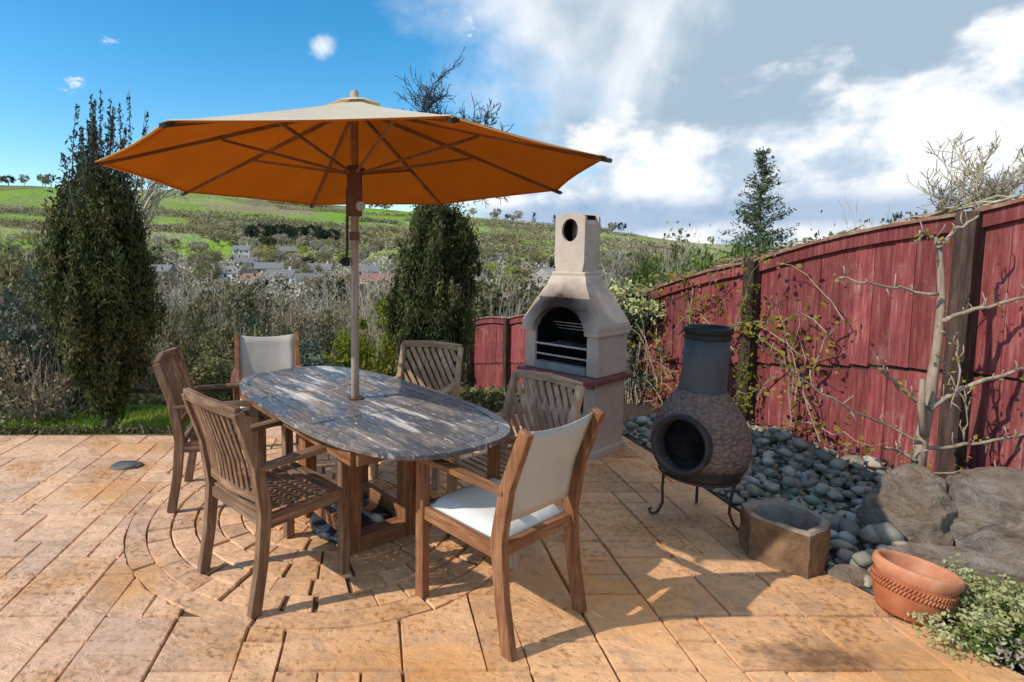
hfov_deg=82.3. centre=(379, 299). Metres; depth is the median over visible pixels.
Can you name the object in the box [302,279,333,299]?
tree
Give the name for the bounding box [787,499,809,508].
cobble
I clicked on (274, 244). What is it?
tree
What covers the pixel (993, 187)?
bare tree
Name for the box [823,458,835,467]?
cobble
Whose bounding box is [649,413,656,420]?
cobble
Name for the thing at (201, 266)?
tree
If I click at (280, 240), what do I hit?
tree
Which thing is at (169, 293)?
tree
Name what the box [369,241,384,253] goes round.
tree
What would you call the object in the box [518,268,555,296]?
house
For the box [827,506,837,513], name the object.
cobble
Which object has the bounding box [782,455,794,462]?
cobble
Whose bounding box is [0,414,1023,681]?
patio
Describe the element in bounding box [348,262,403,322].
bare tree
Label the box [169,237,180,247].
tree
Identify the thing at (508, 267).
tree
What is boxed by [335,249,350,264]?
tree
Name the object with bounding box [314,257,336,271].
tree
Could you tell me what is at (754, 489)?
cobble
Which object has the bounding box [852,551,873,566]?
cobble
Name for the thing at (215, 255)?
tree
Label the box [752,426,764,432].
cobble
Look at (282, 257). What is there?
tree
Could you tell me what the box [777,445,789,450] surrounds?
cobble
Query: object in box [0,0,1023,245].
sky
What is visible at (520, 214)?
tree
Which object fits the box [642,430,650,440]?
cobble
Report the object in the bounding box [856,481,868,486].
cobble
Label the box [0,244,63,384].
shrub
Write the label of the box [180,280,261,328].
shrub
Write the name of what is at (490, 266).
tree
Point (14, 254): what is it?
shrub
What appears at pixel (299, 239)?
tree
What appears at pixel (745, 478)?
cobble
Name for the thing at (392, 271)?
tree
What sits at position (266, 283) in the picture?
tree
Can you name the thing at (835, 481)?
cobble
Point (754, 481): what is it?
cobble
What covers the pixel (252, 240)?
tree
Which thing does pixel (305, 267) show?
tree
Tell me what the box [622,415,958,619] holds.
pebbles
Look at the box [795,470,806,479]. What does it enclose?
cobble
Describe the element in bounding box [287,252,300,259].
tree
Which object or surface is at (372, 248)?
tree
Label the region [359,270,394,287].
house
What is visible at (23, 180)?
tree
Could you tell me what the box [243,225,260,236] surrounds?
tree
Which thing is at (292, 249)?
house
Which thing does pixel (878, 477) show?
cobble
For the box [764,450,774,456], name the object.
cobble
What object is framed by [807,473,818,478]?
cobble
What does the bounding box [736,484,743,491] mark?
cobble
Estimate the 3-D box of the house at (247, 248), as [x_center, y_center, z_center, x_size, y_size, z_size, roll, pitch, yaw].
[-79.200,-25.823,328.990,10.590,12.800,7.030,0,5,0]
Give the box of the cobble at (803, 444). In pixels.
[793,438,808,449]
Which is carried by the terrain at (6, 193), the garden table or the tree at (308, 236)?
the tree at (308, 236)
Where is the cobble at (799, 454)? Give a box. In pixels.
[793,453,805,460]
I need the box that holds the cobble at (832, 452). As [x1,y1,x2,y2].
[828,449,836,455]
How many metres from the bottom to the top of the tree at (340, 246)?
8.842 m
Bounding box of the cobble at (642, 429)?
[637,427,648,432]
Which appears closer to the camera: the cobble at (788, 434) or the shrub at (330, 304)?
the cobble at (788, 434)
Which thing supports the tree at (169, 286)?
on the terrain at (6, 193)
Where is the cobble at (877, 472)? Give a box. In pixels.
[872,469,886,475]
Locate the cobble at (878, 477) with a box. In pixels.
[875,473,885,481]
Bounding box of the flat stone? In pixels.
[110,460,143,469]
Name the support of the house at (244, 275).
on the terrain at (6, 193)
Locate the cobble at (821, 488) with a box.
[813,483,830,494]
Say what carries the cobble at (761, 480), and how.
on the pebbles at (860, 545)
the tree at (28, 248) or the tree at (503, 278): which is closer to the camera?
the tree at (503, 278)
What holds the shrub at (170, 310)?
on the terrain at (6, 193)
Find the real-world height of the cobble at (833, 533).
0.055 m
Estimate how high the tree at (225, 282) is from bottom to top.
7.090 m
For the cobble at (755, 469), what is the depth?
3.92 m
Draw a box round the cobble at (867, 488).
[864,486,871,493]
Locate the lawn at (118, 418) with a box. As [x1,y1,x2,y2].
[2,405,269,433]
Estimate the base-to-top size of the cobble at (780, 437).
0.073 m
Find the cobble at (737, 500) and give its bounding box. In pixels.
[732,495,744,504]
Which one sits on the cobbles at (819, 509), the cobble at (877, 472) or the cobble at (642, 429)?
the cobble at (642, 429)
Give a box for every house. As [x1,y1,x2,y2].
[149,262,177,278]
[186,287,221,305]
[214,264,248,284]
[232,244,252,256]
[233,255,257,270]
[240,271,263,282]
[254,260,282,272]
[264,267,297,286]
[279,245,296,260]
[294,270,319,284]
[307,261,333,273]
[359,263,379,275]
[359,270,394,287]
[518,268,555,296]
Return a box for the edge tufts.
[0,419,269,435]
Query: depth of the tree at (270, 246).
313.04 m
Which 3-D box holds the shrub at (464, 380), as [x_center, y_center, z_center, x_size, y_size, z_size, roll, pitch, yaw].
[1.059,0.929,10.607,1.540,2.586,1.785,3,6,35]
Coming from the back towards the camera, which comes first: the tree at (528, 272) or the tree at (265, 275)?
the tree at (528, 272)
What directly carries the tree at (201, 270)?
on the terrain at (6, 193)
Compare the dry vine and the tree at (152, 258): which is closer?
the dry vine
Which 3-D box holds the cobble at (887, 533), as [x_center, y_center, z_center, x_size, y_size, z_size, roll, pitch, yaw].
[2.535,1.175,2.838,0.119,0.116,0.119,2,5,19]
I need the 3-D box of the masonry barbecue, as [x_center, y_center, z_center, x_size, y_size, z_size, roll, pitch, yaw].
[1.576,0.253,4.586,0.521,1.865,0.736,-4,6,-38]
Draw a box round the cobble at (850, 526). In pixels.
[840,518,861,538]
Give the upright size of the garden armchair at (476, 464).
0.869 m
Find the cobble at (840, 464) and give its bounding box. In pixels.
[830,458,849,470]
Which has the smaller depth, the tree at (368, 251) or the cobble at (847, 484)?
the cobble at (847, 484)
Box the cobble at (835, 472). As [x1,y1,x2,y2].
[821,468,841,478]
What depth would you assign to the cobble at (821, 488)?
3.42 m
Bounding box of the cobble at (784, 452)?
[776,448,792,456]
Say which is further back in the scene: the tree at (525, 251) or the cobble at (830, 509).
the tree at (525, 251)
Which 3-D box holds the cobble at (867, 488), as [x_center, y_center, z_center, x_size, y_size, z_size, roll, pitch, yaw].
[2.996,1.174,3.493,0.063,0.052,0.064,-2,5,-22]
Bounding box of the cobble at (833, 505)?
[826,502,840,509]
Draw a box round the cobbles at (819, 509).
[622,419,877,587]
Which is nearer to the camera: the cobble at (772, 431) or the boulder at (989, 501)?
the boulder at (989, 501)
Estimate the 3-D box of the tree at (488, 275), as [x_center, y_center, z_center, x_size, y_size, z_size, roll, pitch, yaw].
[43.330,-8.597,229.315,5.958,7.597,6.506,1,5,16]
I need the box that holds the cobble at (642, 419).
[636,416,650,423]
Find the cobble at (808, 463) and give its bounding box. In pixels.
[802,459,813,468]
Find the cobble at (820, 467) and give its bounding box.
[816,463,826,471]
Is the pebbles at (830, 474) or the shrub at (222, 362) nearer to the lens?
the pebbles at (830, 474)
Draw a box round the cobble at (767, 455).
[762,453,772,458]
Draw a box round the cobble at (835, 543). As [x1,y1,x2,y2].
[830,539,854,550]
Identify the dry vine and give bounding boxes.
[615,185,1023,297]
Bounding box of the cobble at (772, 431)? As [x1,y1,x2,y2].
[768,426,781,434]
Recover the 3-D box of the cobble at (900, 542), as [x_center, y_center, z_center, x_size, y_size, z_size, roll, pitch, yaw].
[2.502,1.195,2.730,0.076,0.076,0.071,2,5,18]
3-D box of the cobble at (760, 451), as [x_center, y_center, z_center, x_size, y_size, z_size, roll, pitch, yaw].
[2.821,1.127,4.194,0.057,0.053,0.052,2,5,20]
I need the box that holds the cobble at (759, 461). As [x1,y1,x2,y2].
[751,457,762,464]
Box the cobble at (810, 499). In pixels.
[803,494,825,504]
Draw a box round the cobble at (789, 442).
[784,439,792,444]
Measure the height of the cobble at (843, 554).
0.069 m
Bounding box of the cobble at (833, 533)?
[830,529,837,538]
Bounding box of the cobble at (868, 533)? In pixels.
[858,524,879,543]
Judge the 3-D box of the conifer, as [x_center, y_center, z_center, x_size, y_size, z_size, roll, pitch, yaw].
[7.838,-0.373,12.110,2.972,5.640,2.786,0,5,0]
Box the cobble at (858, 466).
[852,462,864,470]
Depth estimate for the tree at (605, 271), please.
227.04 m
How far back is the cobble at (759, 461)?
4.02 m
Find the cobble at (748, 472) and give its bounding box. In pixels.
[743,465,751,475]
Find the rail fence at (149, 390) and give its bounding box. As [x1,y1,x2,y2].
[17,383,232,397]
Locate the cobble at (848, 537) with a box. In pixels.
[834,531,858,545]
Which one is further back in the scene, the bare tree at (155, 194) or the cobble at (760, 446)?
the bare tree at (155, 194)
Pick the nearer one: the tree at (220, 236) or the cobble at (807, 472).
the cobble at (807, 472)
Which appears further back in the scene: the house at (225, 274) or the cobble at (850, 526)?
the house at (225, 274)
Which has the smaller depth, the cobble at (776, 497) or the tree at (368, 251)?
the cobble at (776, 497)
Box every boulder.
[826,564,869,589]
[856,464,957,549]
[887,540,1023,591]
[946,466,1023,559]
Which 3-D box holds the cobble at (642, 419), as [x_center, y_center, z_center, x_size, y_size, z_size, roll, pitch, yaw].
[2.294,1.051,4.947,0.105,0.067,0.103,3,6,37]
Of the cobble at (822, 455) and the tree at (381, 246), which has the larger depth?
the tree at (381, 246)
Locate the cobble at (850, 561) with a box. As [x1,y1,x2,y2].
[845,556,870,570]
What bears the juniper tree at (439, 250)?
on the terrain at (6, 193)
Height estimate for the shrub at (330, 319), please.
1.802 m
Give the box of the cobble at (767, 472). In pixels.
[762,469,778,477]
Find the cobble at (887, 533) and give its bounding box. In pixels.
[872,522,904,544]
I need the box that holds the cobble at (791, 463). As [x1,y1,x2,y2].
[788,460,802,469]
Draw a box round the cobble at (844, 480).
[836,477,846,483]
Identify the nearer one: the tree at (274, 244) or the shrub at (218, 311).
the shrub at (218, 311)
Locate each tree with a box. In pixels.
[0,175,15,185]
[6,235,19,244]
[14,247,39,258]
[18,174,29,185]
[22,89,171,428]
[25,237,36,244]
[36,174,47,186]
[39,176,51,186]
[46,173,54,184]
[105,125,188,384]
[146,250,164,263]
[149,235,169,245]
[149,256,162,264]
[150,245,165,253]
[151,285,188,322]
[152,261,224,323]
[154,270,178,285]
[155,276,196,306]
[156,259,174,265]
[163,251,178,259]
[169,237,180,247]
[169,276,187,290]
[176,277,218,297]
[185,271,204,284]
[186,240,207,250]
[187,251,210,266]
[189,240,209,252]
[191,273,208,284]
[193,265,210,274]
[195,259,221,281]
[200,249,222,261]
[209,233,226,243]
[212,278,231,291]
[222,234,243,246]
[237,237,259,248]
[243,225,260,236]
[244,222,271,237]
[244,273,296,301]
[245,265,257,272]
[249,249,276,261]
[249,270,290,290]
[253,276,325,317]
[255,244,279,255]
[258,244,274,258]
[259,235,278,248]
[263,237,276,246]
[265,222,283,237]
[271,221,295,237]
[273,233,291,245]
[273,249,289,261]
[281,227,299,239]
[283,258,302,268]
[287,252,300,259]
[289,224,311,237]
[294,244,307,255]
[296,235,313,248]
[297,261,323,272]
[297,275,324,287]
[298,255,313,266]
[300,224,324,237]
[300,234,313,249]
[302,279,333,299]
[305,267,380,327]
[305,272,374,328]
[308,251,326,262]
[310,238,325,251]
[313,227,331,239]
[313,269,346,283]
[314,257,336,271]
[315,239,329,250]
[318,251,332,261]
[320,226,342,240]
[320,245,336,255]
[329,240,340,248]
[331,274,360,284]
[333,276,392,322]
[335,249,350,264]
[337,244,349,251]
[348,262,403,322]
[350,246,366,260]
[359,248,370,258]
[368,245,380,255]
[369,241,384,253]
[384,202,483,390]
[387,261,403,274]
[393,47,512,208]
[394,237,408,247]
[466,260,489,277]
[468,208,477,216]
[472,268,507,309]
[478,245,497,261]
[481,269,493,279]
[482,262,502,274]
[482,269,529,310]
[483,244,497,253]
[486,261,500,270]
[488,271,512,285]
[489,211,498,217]
[491,282,517,304]
[494,252,508,262]
[502,263,528,282]
[504,245,519,254]
[507,250,527,264]
[511,210,523,221]
[519,266,539,278]
[520,247,539,263]
[527,250,544,266]
[543,254,554,264]
[547,257,554,267]
[598,249,638,291]
[598,256,614,274]
[599,253,613,265]
[599,255,619,269]
[599,268,615,278]
[606,248,627,261]
[608,221,616,229]
[612,258,635,277]
[617,222,626,231]
[617,255,639,262]
[758,200,1023,475]
[907,130,1023,213]
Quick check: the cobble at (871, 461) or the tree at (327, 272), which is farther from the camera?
the tree at (327, 272)
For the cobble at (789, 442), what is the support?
on the pebbles at (860, 545)
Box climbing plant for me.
[609,254,888,453]
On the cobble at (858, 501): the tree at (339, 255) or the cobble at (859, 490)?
the cobble at (859, 490)
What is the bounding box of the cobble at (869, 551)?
[865,548,874,555]
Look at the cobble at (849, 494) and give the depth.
3.48 m
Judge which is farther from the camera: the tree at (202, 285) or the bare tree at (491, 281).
the tree at (202, 285)
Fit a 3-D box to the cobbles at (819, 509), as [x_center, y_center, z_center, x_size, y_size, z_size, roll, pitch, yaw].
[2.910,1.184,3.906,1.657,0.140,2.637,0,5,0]
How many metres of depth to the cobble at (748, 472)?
3.88 m
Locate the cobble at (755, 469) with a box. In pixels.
[751,465,763,474]
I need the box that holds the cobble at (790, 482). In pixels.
[781,476,796,487]
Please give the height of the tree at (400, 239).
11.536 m
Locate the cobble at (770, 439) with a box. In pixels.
[764,436,775,443]
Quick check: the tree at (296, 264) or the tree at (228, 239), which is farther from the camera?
the tree at (228, 239)
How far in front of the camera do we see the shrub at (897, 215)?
6.79 m
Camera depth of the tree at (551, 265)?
248.21 m
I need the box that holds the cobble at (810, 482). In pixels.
[801,477,819,487]
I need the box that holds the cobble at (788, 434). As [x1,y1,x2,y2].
[779,430,790,439]
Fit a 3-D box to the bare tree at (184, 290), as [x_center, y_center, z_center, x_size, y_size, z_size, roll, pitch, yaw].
[-7.645,1.558,25.603,5.497,7.308,4.560,2,5,18]
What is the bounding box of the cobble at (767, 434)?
[763,430,771,437]
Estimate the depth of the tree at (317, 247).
357.08 m
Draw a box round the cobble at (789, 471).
[781,466,795,477]
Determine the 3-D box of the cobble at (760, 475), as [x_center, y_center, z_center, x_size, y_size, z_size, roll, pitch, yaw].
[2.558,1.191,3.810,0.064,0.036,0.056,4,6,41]
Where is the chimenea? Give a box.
[648,324,751,529]
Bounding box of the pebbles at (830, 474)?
[626,414,894,551]
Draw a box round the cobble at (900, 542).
[891,541,909,548]
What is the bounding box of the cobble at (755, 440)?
[752,437,768,445]
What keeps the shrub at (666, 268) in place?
on the terrain at (6, 193)
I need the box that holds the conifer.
[713,146,799,264]
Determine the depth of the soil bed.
5.64 m
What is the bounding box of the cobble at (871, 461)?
[863,455,881,469]
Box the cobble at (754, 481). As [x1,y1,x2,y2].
[749,477,759,485]
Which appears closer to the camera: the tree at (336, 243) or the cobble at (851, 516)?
the cobble at (851, 516)
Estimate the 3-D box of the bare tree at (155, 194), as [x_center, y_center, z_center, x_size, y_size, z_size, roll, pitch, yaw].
[-7.235,-0.808,18.163,3.256,9.595,2.724,0,5,0]
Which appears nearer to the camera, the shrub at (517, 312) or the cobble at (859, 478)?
the cobble at (859, 478)
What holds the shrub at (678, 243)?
on the terrain at (6, 193)
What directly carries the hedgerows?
on the terrain at (6, 193)
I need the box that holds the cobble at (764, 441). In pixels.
[759,438,768,445]
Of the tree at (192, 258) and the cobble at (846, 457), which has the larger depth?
the tree at (192, 258)
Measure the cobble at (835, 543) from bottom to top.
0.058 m
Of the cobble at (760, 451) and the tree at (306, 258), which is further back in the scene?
the tree at (306, 258)
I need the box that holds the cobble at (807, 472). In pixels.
[804,469,814,475]
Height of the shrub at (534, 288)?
3.591 m
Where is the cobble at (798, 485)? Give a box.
[795,481,802,488]
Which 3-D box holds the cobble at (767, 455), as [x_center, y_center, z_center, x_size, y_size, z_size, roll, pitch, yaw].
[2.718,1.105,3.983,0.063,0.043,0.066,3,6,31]
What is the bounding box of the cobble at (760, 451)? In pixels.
[757,449,765,454]
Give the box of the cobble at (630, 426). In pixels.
[625,422,636,429]
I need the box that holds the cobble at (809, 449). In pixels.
[805,446,814,451]
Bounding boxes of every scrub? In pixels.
[0,186,779,335]
[0,203,730,292]
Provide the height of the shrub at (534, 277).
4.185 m
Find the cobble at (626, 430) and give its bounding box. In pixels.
[622,426,633,432]
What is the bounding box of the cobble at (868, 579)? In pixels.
[864,575,871,588]
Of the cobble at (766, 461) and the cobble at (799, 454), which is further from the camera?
the cobble at (799, 454)
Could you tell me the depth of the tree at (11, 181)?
878.30 m
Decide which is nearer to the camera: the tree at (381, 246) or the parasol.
the parasol
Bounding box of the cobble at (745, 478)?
[742,475,760,486]
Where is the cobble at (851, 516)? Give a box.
[836,510,855,522]
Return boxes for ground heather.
[979,638,1023,669]
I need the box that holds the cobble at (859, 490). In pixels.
[851,486,865,494]
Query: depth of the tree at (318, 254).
299.47 m
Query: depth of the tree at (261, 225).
426.04 m
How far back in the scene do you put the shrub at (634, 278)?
6.79 m
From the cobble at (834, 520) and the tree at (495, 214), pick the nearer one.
the cobble at (834, 520)
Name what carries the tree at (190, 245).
on the terrain at (6, 193)
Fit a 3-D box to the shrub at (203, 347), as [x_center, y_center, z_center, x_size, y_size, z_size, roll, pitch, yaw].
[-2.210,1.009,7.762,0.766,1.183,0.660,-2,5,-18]
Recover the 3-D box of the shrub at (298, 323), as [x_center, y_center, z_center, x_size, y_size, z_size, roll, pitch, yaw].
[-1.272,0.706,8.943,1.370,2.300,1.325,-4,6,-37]
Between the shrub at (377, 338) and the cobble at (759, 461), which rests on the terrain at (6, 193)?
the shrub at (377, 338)
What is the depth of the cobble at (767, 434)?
4.34 m
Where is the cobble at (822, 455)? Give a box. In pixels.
[815,450,832,461]
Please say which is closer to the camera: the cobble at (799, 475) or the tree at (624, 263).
the cobble at (799, 475)
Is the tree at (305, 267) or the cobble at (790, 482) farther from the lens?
the tree at (305, 267)
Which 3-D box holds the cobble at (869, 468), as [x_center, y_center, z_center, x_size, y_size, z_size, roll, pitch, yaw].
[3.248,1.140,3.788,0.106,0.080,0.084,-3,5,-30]
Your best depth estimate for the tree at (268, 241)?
372.30 m
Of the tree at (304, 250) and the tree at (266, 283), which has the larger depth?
the tree at (304, 250)
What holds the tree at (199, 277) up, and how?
on the terrain at (6, 193)
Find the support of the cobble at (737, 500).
on the pebbles at (860, 545)
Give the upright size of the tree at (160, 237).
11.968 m
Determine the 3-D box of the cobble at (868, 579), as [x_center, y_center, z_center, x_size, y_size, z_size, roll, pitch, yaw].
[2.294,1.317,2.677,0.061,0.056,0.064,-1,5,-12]
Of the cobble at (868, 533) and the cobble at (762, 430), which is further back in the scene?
the cobble at (762, 430)
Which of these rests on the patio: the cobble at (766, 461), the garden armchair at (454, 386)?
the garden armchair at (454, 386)
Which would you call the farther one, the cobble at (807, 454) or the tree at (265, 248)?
the tree at (265, 248)
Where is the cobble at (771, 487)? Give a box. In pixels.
[766,483,779,492]
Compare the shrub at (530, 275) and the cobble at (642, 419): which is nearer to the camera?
the cobble at (642, 419)
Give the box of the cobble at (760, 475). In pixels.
[755,473,766,478]
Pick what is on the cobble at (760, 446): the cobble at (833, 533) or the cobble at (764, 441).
the cobble at (764, 441)
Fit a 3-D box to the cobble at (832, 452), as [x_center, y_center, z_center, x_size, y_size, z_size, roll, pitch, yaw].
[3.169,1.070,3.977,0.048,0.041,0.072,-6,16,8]
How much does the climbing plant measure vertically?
1.766 m
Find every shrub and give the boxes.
[0,240,44,313]
[0,242,39,281]
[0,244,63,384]
[0,265,89,411]
[0,295,97,426]
[132,317,182,387]
[134,274,187,386]
[145,311,185,377]
[147,278,201,377]
[148,269,189,382]
[148,283,235,372]
[154,280,201,324]
[162,296,210,376]
[178,247,274,351]
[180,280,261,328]
[181,291,244,363]
[181,321,300,400]
[189,331,233,384]
[200,363,232,400]
[204,275,296,327]
[207,284,310,349]
[211,278,324,336]
[223,309,270,359]
[259,292,338,346]
[262,273,336,362]
[272,277,350,335]
[274,321,306,366]
[279,260,366,335]
[283,287,363,348]
[288,332,324,362]
[299,305,346,357]
[299,336,341,366]
[304,273,400,360]
[318,325,390,372]
[329,291,423,382]
[350,310,385,369]
[359,274,392,332]
[364,286,389,344]
[365,267,409,378]
[406,294,474,386]
[460,274,517,386]
[464,271,547,381]
[479,255,554,302]
[488,282,530,316]
[495,245,538,307]
[505,257,549,315]
[597,257,632,286]
[605,219,701,292]
[611,245,676,294]
[621,234,676,367]
[634,233,696,278]
[660,230,700,280]
[662,224,727,278]
[716,235,770,387]
[838,197,891,230]
[869,211,913,222]
[891,553,1023,665]
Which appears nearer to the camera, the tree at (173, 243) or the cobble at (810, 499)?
the cobble at (810, 499)
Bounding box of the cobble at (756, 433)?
[750,430,760,437]
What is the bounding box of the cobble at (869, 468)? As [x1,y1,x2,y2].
[859,465,875,471]
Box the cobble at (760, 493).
[744,486,761,496]
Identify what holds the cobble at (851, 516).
on the pebbles at (860, 545)
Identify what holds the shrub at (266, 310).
on the terrain at (6, 193)
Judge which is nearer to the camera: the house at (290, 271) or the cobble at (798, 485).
the cobble at (798, 485)
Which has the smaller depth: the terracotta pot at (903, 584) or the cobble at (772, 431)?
the terracotta pot at (903, 584)
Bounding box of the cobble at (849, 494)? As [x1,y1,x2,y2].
[842,490,854,497]
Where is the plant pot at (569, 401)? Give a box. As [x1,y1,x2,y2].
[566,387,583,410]
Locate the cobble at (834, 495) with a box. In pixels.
[827,491,842,500]
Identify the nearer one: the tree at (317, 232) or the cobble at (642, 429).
the cobble at (642, 429)
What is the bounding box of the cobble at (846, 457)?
[841,455,862,465]
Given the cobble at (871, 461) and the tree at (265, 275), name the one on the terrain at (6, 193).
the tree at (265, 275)
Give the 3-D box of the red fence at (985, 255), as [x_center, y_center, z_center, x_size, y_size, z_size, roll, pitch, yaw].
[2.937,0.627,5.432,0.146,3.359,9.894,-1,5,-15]
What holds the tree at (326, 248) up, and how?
on the terrain at (6, 193)
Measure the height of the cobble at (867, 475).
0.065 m
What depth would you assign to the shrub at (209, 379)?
6.11 m
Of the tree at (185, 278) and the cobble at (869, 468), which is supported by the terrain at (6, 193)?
the tree at (185, 278)
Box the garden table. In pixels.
[239,366,510,554]
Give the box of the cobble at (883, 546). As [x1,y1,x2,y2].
[875,544,896,550]
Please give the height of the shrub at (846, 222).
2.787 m
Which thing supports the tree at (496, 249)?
on the terrain at (6, 193)
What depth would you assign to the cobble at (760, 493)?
3.61 m
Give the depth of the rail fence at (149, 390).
5.80 m
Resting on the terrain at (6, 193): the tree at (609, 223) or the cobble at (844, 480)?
the tree at (609, 223)
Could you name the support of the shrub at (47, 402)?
on the terrain at (6, 193)
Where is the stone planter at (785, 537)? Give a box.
[738,499,830,578]
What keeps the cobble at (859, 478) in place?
on the pebbles at (860, 545)
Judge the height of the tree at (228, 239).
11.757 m
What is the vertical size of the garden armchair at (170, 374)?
0.934 m
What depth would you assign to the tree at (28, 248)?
299.58 m
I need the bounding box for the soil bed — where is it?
[499,399,1023,675]
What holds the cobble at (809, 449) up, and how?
on the pebbles at (860, 545)
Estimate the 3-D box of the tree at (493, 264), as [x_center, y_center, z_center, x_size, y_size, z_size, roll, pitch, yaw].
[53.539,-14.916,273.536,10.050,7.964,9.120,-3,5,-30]
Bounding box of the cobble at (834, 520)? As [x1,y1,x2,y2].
[820,512,842,531]
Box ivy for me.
[609,275,666,407]
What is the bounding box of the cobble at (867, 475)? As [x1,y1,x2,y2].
[858,471,876,482]
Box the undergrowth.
[0,385,524,411]
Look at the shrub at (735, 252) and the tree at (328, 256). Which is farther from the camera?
the tree at (328, 256)
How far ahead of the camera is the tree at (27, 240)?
392.81 m
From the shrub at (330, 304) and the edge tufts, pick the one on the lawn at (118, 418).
the edge tufts
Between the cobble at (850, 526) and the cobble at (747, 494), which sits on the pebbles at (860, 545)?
the cobble at (747, 494)
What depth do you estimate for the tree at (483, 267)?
226.42 m
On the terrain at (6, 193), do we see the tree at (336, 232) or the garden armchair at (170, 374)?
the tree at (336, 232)
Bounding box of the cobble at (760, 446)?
[757,443,769,449]
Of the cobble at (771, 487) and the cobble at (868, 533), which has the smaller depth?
the cobble at (868, 533)
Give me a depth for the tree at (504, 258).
315.46 m
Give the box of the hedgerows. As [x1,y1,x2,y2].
[0,200,712,257]
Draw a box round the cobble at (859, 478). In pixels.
[852,475,862,481]
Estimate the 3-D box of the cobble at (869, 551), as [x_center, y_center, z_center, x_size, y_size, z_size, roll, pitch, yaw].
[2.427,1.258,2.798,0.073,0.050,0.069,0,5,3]
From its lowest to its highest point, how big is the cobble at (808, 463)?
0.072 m
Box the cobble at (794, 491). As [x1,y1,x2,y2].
[784,487,799,495]
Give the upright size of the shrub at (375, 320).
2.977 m
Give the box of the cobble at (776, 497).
[769,496,787,501]
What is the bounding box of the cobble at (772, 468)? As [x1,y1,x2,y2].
[762,465,777,471]
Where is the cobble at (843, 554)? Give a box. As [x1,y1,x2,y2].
[836,548,853,562]
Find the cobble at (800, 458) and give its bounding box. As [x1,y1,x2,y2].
[795,455,804,461]
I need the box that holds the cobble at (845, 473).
[838,471,853,481]
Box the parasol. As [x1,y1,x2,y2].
[89,90,612,543]
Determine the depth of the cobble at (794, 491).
3.55 m
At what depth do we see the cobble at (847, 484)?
3.60 m
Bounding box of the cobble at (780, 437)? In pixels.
[774,432,787,441]
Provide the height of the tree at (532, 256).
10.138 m
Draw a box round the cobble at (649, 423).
[646,421,652,425]
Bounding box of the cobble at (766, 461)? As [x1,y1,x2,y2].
[762,457,773,465]
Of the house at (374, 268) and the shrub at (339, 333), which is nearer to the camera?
the shrub at (339, 333)
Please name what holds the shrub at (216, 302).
on the terrain at (6, 193)
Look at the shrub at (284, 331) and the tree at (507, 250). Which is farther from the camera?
the tree at (507, 250)
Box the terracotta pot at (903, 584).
[870,549,965,626]
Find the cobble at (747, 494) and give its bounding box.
[740,491,750,498]
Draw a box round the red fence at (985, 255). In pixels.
[467,197,1023,478]
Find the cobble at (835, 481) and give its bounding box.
[830,479,842,486]
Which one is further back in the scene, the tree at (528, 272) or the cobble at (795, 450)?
the tree at (528, 272)
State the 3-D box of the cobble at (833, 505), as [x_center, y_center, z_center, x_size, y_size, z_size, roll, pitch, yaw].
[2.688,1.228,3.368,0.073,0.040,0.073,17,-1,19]
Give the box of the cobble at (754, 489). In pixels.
[745,484,759,494]
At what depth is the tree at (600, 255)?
270.72 m
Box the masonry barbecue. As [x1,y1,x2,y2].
[517,213,632,459]
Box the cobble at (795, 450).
[788,447,799,452]
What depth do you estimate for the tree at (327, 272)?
202.28 m
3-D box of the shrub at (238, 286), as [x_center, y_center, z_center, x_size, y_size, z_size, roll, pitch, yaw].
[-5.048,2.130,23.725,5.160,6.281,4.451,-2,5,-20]
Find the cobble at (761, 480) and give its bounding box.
[759,478,769,483]
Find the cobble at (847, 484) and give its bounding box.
[845,482,855,487]
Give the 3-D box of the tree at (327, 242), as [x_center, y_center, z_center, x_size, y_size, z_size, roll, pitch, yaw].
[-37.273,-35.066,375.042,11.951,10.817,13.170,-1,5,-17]
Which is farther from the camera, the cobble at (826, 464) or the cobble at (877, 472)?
the cobble at (826, 464)
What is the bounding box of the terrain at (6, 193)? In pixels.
[0,185,787,412]
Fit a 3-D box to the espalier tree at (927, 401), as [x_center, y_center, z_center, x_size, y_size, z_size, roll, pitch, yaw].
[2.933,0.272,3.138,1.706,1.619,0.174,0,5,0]
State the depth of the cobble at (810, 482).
3.64 m
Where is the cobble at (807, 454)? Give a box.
[801,451,817,459]
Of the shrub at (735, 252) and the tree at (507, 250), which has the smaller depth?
the shrub at (735, 252)
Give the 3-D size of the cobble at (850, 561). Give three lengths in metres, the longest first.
0.176 x 0.107 x 0.103 m
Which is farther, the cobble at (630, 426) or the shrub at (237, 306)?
the shrub at (237, 306)
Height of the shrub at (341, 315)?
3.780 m
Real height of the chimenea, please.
1.127 m
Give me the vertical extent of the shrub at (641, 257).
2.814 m
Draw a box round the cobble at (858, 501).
[851,498,863,505]
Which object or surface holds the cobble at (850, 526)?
on the cobbles at (819, 509)
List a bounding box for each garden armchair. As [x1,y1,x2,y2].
[152,347,266,513]
[181,387,349,618]
[231,332,301,470]
[370,340,463,489]
[415,407,604,660]
[447,369,584,569]
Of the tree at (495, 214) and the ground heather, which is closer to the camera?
the ground heather

